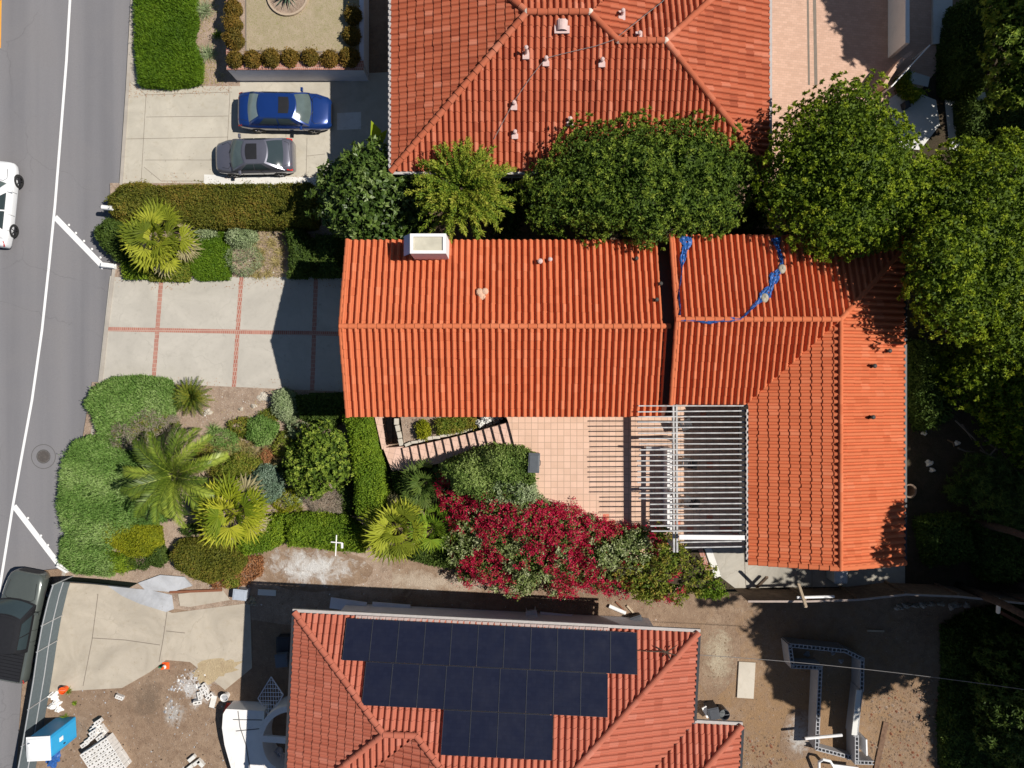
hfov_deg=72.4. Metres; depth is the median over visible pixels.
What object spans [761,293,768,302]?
sandbag
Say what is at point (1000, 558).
shade bush
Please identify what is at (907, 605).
rock
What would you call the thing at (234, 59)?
ball shrub
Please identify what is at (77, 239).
diagonal stripe
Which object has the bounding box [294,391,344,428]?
shade shrub
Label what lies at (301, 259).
dark shrub
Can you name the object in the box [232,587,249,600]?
storage box
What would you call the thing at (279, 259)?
dry grass
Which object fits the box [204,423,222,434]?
garden tuft
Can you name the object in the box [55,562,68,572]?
kerb block
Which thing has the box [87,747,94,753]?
cinder block
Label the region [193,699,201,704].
cinder block
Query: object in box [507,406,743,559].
patio
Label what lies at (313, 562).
cement spill
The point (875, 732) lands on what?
leaf litter
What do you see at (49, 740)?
portable toilet
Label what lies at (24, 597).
pickup truck
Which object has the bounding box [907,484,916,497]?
flower pot
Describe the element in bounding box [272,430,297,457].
filler shrub
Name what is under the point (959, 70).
climber bush
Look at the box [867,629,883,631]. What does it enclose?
plank
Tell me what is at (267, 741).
ring wall
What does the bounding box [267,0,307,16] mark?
round bed
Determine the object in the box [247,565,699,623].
gravel
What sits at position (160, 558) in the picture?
green shrub
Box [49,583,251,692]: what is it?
driveway
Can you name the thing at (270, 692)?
trellis
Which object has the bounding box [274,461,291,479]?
filler shrub
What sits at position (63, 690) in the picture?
bucket
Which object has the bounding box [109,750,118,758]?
cinder block
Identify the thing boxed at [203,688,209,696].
cinder block
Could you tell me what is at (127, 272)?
ground shrub
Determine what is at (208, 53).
succulent
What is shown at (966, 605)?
rock
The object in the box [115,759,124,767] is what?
cinder block
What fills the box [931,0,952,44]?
path
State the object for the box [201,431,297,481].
dry grass
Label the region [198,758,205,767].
solid block
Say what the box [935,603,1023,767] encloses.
ivy bank
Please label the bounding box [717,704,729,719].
barrel
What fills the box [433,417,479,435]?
planter shrub
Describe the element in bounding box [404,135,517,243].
feathery tree
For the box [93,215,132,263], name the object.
hedge bush
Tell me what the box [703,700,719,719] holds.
waste bin
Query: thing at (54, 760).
tarp
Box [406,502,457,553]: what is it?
fan palm
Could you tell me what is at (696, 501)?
patio chair
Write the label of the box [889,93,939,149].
path
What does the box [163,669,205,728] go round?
rubble
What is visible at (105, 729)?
cinder block
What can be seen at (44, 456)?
manhole
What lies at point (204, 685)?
cinder block
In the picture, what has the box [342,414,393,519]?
tall hedge
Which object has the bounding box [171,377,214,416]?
cycad
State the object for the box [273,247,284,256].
grass tuft
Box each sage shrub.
[191,228,217,240]
[224,227,258,248]
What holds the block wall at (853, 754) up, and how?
on the lot soil at (736, 604)
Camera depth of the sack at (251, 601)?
35.55 m
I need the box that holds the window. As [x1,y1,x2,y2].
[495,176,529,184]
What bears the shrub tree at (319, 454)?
on the garden bed at (271, 609)
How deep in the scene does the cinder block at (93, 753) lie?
35.13 m
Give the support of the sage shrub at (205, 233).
on the garden bed at (118, 271)
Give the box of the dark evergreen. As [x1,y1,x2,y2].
[967,626,1023,767]
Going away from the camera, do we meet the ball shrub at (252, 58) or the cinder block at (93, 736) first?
the ball shrub at (252, 58)
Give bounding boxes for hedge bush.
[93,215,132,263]
[103,179,164,227]
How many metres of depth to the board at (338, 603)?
35.38 m
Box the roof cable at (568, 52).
[494,0,663,138]
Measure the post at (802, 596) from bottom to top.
0.957 m
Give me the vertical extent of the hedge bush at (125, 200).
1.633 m
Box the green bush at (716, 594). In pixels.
[691,570,728,599]
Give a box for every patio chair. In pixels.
[680,417,692,431]
[680,456,697,469]
[684,494,700,509]
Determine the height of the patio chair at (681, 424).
0.861 m
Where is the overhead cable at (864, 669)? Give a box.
[703,655,1023,689]
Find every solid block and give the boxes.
[187,753,196,762]
[192,758,199,766]
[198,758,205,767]
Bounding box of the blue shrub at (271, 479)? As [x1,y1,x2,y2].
[243,463,286,504]
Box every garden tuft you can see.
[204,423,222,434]
[293,502,305,512]
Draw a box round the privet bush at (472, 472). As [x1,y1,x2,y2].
[438,441,538,504]
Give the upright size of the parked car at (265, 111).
1.457 m
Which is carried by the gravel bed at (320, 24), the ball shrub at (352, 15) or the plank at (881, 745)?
the ball shrub at (352, 15)
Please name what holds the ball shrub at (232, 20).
on the garden bed at (242, 18)
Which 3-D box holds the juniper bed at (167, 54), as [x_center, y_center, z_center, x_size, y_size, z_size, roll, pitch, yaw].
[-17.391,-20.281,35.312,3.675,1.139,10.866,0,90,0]
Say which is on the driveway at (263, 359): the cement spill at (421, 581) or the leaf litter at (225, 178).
the leaf litter at (225, 178)
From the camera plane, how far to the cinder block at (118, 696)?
35.53 m
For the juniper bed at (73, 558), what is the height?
1.180 m
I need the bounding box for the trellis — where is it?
[258,676,283,713]
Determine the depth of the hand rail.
34.40 m
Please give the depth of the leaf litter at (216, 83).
35.66 m
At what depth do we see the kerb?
35.67 m
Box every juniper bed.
[54,434,170,552]
[57,532,117,578]
[80,373,178,446]
[130,0,205,91]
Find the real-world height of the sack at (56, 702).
0.323 m
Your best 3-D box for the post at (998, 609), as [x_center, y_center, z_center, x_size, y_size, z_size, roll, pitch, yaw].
[21.753,9.933,31.300,1.616,1.715,0.168,44,90,0]
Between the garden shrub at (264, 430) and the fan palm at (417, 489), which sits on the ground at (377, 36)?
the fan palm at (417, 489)
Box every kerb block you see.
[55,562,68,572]
[100,262,116,268]
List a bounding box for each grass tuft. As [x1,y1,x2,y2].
[237,439,247,449]
[253,271,262,279]
[263,237,277,249]
[263,269,272,278]
[269,255,283,267]
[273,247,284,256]
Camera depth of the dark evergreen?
33.40 m
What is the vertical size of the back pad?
0.001 m
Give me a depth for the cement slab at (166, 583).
35.58 m
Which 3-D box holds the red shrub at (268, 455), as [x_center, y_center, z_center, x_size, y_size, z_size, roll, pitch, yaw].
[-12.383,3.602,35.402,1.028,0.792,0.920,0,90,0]
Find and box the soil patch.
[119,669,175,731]
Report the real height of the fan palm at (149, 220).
3.685 m
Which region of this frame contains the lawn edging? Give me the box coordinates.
[245,0,339,52]
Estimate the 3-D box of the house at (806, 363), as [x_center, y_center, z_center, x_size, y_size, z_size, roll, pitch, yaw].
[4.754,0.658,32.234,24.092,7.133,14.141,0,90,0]
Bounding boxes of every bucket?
[59,685,68,694]
[220,692,229,701]
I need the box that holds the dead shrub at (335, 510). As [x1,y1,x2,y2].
[302,485,344,513]
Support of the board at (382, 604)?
on the lot soil at (250, 684)
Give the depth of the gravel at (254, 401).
35.68 m
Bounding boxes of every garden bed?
[61,382,391,624]
[110,183,344,276]
[196,0,239,85]
[236,0,358,60]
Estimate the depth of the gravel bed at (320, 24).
34.48 m
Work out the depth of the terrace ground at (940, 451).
32.40 m
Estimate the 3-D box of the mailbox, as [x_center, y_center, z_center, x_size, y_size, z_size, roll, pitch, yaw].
[-19.998,-8.712,35.085,0.538,1.230,0.220,6,90,0]
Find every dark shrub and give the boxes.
[169,536,250,584]
[282,226,318,279]
[310,233,344,279]
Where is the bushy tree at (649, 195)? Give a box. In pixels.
[514,105,762,252]
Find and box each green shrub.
[95,550,135,575]
[147,544,169,568]
[221,574,242,588]
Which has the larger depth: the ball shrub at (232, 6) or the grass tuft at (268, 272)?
the grass tuft at (268, 272)
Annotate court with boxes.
[772,0,935,170]
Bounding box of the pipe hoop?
[818,758,858,767]
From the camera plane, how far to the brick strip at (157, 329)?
35.70 m
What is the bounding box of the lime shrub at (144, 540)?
[100,521,164,558]
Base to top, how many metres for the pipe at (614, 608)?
0.199 m
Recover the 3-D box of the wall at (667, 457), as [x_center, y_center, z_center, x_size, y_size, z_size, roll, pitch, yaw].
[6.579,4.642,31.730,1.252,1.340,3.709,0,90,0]
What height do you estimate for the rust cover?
0.657 m
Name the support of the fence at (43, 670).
on the lot soil at (250, 684)
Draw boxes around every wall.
[226,0,368,80]
[257,696,287,767]
[646,446,671,529]
[781,637,873,764]
[871,51,912,94]
[888,0,909,57]
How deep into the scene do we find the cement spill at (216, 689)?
35.69 m
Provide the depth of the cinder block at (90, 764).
35.13 m
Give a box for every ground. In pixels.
[351,0,963,559]
[540,228,1023,593]
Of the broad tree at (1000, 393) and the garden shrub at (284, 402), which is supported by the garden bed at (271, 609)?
the garden shrub at (284, 402)
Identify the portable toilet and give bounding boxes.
[26,717,76,761]
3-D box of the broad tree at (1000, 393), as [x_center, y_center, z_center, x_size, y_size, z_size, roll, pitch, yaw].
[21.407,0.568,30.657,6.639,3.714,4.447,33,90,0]
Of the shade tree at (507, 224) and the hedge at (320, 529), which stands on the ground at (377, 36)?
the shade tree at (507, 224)
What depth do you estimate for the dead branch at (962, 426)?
31.35 m
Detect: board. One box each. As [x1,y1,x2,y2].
[330,597,366,609]
[372,602,409,607]
[540,612,571,615]
[702,706,708,717]
[858,731,867,755]
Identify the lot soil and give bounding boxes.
[16,553,992,767]
[653,592,966,767]
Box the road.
[0,0,130,767]
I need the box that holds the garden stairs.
[375,417,513,470]
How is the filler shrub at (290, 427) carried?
on the garden bed at (271, 609)
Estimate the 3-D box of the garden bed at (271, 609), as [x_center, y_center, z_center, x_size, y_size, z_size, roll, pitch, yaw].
[-14.582,6.475,35.690,16.927,0.001,13.154,0,90,0]
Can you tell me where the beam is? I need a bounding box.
[1000,611,1023,626]
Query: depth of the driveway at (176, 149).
35.70 m
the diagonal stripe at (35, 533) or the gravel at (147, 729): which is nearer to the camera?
the gravel at (147, 729)
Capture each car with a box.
[0,161,23,248]
[216,133,295,177]
[238,87,332,133]
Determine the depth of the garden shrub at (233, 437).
35.29 m
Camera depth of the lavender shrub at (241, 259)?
35.22 m
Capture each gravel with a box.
[60,666,225,767]
[200,231,348,510]
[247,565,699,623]
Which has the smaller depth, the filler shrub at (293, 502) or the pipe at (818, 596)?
the pipe at (818, 596)
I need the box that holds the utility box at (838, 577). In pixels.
[826,570,847,583]
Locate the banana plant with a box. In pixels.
[370,121,386,148]
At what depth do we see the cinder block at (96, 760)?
35.13 m
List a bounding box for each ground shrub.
[120,261,148,280]
[147,254,192,283]
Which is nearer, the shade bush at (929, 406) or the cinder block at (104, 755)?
the shade bush at (929, 406)
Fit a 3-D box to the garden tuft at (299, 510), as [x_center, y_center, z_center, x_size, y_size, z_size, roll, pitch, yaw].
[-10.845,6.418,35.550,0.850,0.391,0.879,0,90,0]
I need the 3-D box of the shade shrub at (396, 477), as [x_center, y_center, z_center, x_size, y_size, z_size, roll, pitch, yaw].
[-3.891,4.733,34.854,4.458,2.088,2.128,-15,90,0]
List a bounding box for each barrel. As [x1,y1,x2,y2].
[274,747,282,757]
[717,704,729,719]
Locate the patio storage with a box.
[528,452,540,472]
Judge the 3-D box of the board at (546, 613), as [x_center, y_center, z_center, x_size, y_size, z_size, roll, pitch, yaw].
[2.222,11.792,35.545,1.623,0.330,0.400,5,90,0]
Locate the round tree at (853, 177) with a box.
[750,68,955,262]
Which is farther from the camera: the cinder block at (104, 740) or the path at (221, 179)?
the path at (221, 179)
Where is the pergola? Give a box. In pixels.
[636,405,746,551]
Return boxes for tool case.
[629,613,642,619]
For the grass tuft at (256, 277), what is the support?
on the garden bed at (118, 271)
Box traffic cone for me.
[161,662,168,669]
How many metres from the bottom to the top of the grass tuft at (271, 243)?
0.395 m
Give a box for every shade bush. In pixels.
[907,338,955,433]
[911,510,978,568]
[967,511,1023,584]
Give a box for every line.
[0,0,1,47]
[0,0,70,589]
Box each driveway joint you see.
[83,595,183,684]
[130,82,321,180]
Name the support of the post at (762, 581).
on the back pad
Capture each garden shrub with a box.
[201,427,239,448]
[209,449,263,480]
[245,414,279,447]
[270,386,298,422]
[272,487,302,513]
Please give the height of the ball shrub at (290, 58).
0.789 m
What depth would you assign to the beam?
34.10 m
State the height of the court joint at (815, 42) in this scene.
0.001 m
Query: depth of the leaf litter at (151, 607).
35.65 m
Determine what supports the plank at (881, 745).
on the lot soil at (736, 604)
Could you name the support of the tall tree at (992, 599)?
on the terrace ground at (940, 451)
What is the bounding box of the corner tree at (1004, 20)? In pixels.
[974,0,1023,113]
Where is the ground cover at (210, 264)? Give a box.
[188,230,231,282]
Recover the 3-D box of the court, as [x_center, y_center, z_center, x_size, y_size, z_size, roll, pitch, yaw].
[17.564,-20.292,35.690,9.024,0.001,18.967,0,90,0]
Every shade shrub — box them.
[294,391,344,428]
[336,478,356,516]
[389,463,448,499]
[407,534,469,569]
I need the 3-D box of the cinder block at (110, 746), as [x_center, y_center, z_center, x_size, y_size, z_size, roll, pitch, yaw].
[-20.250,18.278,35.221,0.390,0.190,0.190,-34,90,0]
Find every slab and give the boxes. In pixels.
[138,575,192,591]
[178,590,229,606]
[209,695,216,707]
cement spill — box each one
[109,586,173,611]
[158,693,188,731]
[172,662,220,711]
[192,658,242,684]
[251,544,372,591]
[392,565,521,599]
[699,615,739,695]
[780,708,820,760]
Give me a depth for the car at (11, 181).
35.03 m
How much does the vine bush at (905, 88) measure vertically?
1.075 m
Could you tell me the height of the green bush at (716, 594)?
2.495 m
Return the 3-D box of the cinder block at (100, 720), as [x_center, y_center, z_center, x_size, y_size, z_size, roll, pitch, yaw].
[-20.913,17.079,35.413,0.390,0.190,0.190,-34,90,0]
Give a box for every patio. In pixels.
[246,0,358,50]
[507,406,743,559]
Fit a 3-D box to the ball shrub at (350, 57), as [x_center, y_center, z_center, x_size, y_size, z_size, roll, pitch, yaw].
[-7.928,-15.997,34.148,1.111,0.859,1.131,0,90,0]
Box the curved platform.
[222,700,270,767]
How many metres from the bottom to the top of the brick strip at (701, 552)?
0.001 m
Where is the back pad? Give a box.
[704,548,904,587]
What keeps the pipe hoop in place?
attached to the block wall at (853, 754)
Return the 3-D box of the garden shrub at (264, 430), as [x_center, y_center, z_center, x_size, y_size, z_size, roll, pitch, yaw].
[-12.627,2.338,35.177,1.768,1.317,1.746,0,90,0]
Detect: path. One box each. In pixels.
[204,175,317,185]
[337,112,360,129]
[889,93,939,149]
[910,71,929,86]
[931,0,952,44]
[945,92,987,148]
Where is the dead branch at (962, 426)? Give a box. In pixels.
[947,419,1016,470]
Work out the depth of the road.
35.80 m
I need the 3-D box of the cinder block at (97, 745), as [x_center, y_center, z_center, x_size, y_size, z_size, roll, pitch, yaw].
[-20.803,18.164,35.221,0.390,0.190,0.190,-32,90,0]
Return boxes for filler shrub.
[124,556,153,572]
[179,522,201,536]
[188,495,204,512]
[194,443,214,459]
[214,440,241,456]
[226,416,249,438]
[257,406,277,420]
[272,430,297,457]
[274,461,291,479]
[280,492,302,508]
[285,416,308,438]
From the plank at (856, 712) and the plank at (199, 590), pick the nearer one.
the plank at (856, 712)
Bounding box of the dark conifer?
[940,448,1023,528]
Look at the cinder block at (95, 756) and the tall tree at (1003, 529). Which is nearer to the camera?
the tall tree at (1003, 529)
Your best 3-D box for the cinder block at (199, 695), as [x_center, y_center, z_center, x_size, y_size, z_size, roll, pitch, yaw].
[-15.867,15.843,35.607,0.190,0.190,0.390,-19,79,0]
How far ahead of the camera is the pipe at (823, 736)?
34.65 m
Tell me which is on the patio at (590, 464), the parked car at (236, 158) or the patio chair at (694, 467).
the patio chair at (694, 467)
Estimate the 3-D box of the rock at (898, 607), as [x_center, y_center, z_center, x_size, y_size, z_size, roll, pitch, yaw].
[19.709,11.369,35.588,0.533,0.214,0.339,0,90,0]
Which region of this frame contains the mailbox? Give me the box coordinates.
[101,205,113,210]
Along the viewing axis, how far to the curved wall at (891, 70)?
34.60 m
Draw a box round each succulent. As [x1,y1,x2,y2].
[195,0,216,20]
[197,42,219,63]
[212,28,222,40]
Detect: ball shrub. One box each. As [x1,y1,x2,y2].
[220,12,242,31]
[221,24,245,50]
[223,0,242,16]
[225,48,243,70]
[242,48,261,68]
[261,46,281,68]
[281,46,300,67]
[298,44,320,66]
[320,48,339,67]
[339,45,361,67]
[341,24,361,45]
[343,2,362,26]
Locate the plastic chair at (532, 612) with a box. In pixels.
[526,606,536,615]
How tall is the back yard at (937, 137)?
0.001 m
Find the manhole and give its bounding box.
[31,444,55,468]
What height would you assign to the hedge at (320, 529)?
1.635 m
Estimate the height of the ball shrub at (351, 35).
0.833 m
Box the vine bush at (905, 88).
[893,70,930,104]
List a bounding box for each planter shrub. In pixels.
[413,419,431,441]
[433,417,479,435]
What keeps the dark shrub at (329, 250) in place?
on the garden bed at (118, 271)
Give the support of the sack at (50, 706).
on the lot soil at (250, 684)
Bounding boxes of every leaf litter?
[90,113,316,678]
[104,82,340,390]
[176,0,334,524]
[743,689,939,767]
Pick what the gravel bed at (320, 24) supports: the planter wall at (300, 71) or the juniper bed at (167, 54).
the planter wall at (300, 71)
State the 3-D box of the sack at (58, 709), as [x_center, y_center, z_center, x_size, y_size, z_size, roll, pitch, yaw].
[-23.068,16.571,35.576,0.480,0.238,0.384,0,90,0]
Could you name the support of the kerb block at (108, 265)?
on the road
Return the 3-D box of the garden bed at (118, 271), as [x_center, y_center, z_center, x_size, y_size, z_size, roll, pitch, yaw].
[-14.379,-7.852,35.692,12.237,0.001,4.793,0,90,0]
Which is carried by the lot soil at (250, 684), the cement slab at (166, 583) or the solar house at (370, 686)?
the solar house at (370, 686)
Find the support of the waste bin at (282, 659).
on the lot soil at (250, 684)
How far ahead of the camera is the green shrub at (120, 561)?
35.31 m
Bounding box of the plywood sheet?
[737,661,755,698]
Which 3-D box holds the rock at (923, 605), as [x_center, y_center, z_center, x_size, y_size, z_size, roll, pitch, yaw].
[21.006,11.273,35.566,0.546,0.258,0.375,0,90,0]
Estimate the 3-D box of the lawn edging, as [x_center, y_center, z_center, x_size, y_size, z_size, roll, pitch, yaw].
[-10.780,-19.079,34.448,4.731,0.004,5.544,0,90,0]
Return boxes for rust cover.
[211,554,264,588]
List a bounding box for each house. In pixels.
[284,604,743,767]
[338,233,906,570]
[388,0,771,191]
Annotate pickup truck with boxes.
[0,567,51,683]
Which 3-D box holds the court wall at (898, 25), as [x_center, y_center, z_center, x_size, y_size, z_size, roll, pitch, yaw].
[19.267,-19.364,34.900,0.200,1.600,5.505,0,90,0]
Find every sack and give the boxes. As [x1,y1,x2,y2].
[47,691,58,699]
[47,703,55,709]
[52,698,61,705]
[55,706,63,712]
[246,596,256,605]
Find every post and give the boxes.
[756,576,767,587]
[797,583,807,607]
[996,605,1000,613]
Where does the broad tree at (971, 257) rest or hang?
on the terrace ground at (940, 451)
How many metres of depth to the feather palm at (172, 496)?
33.02 m
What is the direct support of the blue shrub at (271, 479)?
on the garden bed at (271, 609)
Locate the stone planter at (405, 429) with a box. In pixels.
[394,417,500,446]
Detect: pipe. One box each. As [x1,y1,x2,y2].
[608,604,625,614]
[796,595,834,598]
[804,733,842,739]
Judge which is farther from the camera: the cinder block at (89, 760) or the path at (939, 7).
the path at (939, 7)
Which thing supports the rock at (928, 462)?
on the terrace ground at (940, 451)
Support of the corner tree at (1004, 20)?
on the back yard at (937, 137)
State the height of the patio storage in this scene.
0.772 m
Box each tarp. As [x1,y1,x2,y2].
[45,751,60,767]
[678,236,691,314]
[681,237,782,323]
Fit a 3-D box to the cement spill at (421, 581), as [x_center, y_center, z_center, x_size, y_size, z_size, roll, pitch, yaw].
[-4.812,10.108,35.692,11.323,0.001,1.846,0,90,0]
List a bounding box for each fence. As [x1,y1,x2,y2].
[17,576,73,767]
[62,577,137,587]
[735,580,1023,604]
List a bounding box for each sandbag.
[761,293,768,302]
[778,264,785,273]
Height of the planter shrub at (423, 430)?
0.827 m
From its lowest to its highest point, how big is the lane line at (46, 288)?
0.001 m
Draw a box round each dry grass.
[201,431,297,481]
[249,230,286,277]
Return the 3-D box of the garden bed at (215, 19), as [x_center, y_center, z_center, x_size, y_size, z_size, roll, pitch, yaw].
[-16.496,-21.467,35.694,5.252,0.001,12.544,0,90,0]
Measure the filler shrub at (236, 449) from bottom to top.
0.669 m
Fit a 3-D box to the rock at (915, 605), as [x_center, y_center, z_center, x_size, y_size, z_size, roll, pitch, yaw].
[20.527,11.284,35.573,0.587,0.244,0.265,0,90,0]
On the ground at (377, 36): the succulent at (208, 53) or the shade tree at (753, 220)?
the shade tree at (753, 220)
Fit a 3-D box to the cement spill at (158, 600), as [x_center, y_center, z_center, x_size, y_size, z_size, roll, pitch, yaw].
[-18.977,10.838,35.655,3.709,0.001,0.912,13,90,0]
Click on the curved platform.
(242, 721)
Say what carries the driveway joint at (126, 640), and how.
on the driveway at (213, 633)
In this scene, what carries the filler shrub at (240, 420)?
on the garden bed at (271, 609)
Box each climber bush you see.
[933,0,996,101]
[951,95,1023,149]
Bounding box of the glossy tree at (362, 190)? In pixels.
[303,135,438,239]
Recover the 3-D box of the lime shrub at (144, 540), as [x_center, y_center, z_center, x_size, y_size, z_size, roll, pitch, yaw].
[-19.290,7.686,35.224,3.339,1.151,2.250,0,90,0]
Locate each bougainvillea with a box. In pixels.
[432,460,534,592]
[496,492,657,601]
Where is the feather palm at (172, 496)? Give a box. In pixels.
[119,423,228,528]
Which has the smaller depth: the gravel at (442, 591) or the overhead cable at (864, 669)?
the overhead cable at (864, 669)
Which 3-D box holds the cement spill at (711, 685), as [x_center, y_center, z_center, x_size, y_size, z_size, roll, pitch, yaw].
[10.524,13.859,35.690,2.236,0.001,4.120,0,90,0]
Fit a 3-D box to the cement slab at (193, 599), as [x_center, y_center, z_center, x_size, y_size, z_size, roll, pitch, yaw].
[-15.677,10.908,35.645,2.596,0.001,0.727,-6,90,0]
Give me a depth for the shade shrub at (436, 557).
34.96 m
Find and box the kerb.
[62,0,133,575]
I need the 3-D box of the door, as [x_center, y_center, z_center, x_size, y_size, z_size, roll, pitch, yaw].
[-22.180,17.476,34.680,0.053,1.900,0.820,-3,90,0]
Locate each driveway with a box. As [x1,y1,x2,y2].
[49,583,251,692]
[98,276,342,391]
[123,72,387,182]
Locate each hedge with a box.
[156,178,322,231]
[237,512,288,556]
[282,508,368,554]
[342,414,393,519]
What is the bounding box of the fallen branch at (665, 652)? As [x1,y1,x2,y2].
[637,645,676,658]
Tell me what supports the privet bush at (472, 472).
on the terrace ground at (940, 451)
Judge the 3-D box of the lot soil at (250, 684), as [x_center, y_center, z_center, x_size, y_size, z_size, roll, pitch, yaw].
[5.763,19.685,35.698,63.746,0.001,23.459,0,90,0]
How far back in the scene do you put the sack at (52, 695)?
35.56 m
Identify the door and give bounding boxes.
[51,719,75,754]
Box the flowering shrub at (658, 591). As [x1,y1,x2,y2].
[607,521,720,607]
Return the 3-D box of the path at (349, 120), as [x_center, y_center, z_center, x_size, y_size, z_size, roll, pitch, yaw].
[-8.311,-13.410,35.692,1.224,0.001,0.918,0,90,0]
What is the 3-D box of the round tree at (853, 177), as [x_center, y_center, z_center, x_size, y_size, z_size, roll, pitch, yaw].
[13.837,-8.533,31.044,7.315,9.526,8.576,-39,90,0]
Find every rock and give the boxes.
[203,408,212,414]
[257,392,267,400]
[475,419,484,427]
[483,417,491,423]
[894,604,903,609]
[902,603,911,608]
[912,603,919,607]
[919,601,928,608]
[925,460,933,466]
[948,603,954,610]
[951,601,961,607]
[963,602,969,607]
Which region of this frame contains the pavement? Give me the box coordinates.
[130,4,138,81]
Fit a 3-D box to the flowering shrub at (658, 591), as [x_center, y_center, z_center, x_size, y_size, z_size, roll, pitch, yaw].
[6.975,8.657,33.564,4.327,4.404,4.726,-41,90,0]
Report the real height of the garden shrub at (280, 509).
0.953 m
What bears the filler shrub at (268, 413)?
on the garden bed at (271, 609)
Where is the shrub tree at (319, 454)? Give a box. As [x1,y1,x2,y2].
[282,419,355,501]
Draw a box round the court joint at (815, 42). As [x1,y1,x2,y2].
[807,0,817,84]
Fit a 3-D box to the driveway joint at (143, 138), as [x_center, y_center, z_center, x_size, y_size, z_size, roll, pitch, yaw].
[-14.660,-12.850,35.696,10.251,0.001,5.304,0,90,0]
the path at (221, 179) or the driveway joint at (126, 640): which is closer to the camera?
the driveway joint at (126, 640)
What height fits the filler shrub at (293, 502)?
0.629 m
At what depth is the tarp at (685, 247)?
29.54 m
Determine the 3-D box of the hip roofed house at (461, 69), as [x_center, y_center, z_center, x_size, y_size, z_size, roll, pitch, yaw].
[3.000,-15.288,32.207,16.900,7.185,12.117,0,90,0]
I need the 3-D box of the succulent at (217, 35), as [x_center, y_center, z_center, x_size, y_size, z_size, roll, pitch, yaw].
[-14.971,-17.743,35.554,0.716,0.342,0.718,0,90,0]
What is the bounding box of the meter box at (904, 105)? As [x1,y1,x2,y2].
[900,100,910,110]
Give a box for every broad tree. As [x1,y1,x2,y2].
[896,126,1023,375]
[923,332,1023,468]
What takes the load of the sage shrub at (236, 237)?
on the garden bed at (118, 271)
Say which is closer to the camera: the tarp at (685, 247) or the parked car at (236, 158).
the tarp at (685, 247)
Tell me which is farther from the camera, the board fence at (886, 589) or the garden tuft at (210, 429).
the garden tuft at (210, 429)
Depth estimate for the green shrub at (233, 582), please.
35.28 m
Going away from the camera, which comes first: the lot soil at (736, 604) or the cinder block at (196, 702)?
the cinder block at (196, 702)
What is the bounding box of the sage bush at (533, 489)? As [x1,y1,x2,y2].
[491,479,541,504]
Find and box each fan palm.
[116,196,201,278]
[190,470,273,551]
[359,490,430,564]
[398,457,448,511]
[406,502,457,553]
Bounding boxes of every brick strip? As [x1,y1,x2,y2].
[108,277,337,389]
[698,548,710,569]
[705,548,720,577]
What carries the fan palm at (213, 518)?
on the garden bed at (271, 609)
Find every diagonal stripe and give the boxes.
[12,505,57,564]
[53,216,102,268]
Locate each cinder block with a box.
[80,741,89,747]
[80,750,87,757]
[82,754,89,760]
[84,757,92,764]
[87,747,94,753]
[87,761,94,767]
[88,728,98,735]
[88,733,97,740]
[89,750,96,756]
[91,753,99,759]
[93,742,101,748]
[93,757,101,763]
[94,717,103,725]
[95,746,103,752]
[95,760,102,766]
[96,732,105,741]
[98,748,105,755]
[99,727,108,733]
[100,736,109,744]
[100,752,107,758]
[102,739,111,747]
[102,754,109,762]
[104,759,111,765]
[105,743,114,751]
[107,746,116,754]
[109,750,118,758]
[111,753,120,761]
[113,756,122,764]
[115,693,124,700]
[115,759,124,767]
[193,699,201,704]
[197,691,202,699]
[201,682,209,691]
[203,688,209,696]
[205,692,213,700]
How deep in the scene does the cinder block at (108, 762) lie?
35.13 m
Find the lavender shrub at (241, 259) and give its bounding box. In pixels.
[224,243,264,277]
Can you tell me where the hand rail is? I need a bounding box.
[882,45,929,93]
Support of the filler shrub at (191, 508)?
on the garden bed at (271, 609)
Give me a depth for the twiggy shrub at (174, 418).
34.84 m
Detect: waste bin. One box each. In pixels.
[274,651,289,667]
[276,634,290,652]
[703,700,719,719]
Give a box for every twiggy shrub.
[108,406,182,453]
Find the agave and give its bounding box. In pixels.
[278,0,294,10]
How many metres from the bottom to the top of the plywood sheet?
0.080 m
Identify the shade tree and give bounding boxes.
[487,183,531,239]
[732,153,775,233]
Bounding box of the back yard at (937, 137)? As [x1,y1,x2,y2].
[884,33,1022,226]
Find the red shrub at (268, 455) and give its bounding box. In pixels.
[259,446,276,462]
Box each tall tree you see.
[954,581,1023,618]
[967,517,1023,538]
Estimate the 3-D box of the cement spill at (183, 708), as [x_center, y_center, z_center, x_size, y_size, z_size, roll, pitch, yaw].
[-17.264,16.762,35.690,1.582,0.001,1.972,0,90,0]
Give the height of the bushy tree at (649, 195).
7.847 m
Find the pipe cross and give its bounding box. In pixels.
[331,535,342,555]
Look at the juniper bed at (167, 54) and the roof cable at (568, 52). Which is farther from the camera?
the juniper bed at (167, 54)
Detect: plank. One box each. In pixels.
[169,589,221,592]
[258,589,275,595]
[851,690,861,735]
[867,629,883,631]
[874,721,888,767]

